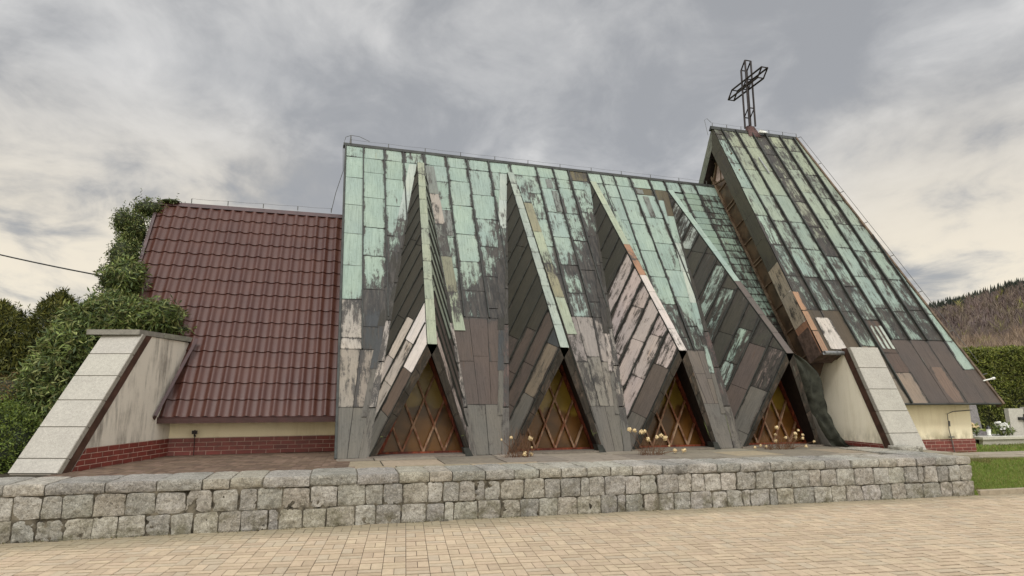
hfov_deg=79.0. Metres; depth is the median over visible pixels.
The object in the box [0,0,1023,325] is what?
sky
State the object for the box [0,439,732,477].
terrace
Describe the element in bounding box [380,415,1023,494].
ground
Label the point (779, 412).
lattice window
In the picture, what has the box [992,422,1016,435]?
flower bouquet
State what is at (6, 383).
dry shrub
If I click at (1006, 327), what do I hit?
hillside wood
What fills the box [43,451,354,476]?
terrace paving
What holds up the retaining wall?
on the paving at (682, 538)
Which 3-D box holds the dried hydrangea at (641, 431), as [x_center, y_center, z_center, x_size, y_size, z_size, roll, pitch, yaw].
[2.623,2.751,11.156,1.117,0.498,0.368,3,-10,-15]
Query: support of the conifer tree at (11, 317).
on the ground at (1006, 470)
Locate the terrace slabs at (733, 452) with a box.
[336,446,878,468]
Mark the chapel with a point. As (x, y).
(414, 304)
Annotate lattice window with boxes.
[367,357,473,458]
[509,364,605,454]
[623,372,720,450]
[733,380,823,447]
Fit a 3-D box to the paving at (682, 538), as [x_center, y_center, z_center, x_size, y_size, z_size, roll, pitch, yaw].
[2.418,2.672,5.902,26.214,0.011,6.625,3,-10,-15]
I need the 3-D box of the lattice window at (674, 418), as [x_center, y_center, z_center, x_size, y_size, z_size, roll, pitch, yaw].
[3.151,2.205,12.454,1.950,2.005,0.510,3,-10,-15]
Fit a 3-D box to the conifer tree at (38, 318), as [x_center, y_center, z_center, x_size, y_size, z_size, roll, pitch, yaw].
[-9.182,1.753,12.494,1.524,3.700,1.315,3,-10,-15]
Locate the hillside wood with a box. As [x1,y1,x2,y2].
[932,278,1023,347]
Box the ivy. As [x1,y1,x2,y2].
[92,189,181,295]
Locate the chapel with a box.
[8,60,1004,474]
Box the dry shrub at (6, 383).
[0,372,24,409]
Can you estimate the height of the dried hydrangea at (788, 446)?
0.479 m
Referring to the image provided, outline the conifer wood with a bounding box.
[929,277,1023,310]
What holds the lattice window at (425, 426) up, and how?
in the chapel
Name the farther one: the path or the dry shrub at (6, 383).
the path
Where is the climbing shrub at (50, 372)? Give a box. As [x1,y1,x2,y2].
[9,254,196,426]
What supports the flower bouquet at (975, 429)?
on the grave at (982, 437)
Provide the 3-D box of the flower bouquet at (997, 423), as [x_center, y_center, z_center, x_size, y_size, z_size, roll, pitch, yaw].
[13.767,4.007,17.509,0.613,0.551,0.642,0,-10,0]
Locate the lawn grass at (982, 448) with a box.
[955,443,1023,489]
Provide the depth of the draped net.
12.97 m
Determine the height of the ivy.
5.644 m
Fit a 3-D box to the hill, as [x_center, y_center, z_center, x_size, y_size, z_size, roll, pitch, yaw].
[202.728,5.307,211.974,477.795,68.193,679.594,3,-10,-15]
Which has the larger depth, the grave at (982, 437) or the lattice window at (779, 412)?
the grave at (982, 437)
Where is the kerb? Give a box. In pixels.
[976,487,1023,495]
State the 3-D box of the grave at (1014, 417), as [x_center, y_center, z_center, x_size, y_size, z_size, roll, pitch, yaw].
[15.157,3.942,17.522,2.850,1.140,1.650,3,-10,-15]
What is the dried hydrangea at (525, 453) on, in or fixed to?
on the terrace slabs at (733, 452)
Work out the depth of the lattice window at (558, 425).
11.90 m
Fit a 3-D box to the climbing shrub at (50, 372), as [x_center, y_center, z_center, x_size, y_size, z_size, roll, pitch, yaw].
[-7.234,1.219,11.065,2.087,4.054,2.683,-4,-11,22]
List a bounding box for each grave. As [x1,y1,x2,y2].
[969,405,1023,444]
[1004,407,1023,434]
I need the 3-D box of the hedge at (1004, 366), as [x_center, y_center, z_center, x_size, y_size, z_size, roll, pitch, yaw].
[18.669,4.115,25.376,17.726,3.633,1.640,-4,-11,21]
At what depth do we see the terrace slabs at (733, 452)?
10.63 m
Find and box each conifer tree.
[0,298,36,379]
[9,286,81,376]
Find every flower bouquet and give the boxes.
[971,422,984,435]
[990,421,1009,435]
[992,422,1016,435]
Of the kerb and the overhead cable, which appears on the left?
the overhead cable
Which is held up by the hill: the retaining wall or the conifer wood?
the conifer wood
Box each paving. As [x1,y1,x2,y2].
[0,494,1023,575]
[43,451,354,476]
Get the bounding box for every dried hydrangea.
[498,425,536,457]
[627,427,685,455]
[754,426,815,449]
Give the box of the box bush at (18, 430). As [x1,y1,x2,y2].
[0,389,54,473]
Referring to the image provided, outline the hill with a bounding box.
[943,299,1023,332]
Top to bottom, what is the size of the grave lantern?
0.282 m
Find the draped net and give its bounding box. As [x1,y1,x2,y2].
[786,353,851,446]
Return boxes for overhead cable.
[0,254,99,275]
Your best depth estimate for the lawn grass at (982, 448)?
11.52 m
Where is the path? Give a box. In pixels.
[923,450,1023,458]
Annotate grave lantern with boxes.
[985,426,991,435]
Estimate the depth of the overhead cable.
13.30 m
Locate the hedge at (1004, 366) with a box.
[962,344,1023,428]
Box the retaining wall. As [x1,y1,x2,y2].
[0,445,974,543]

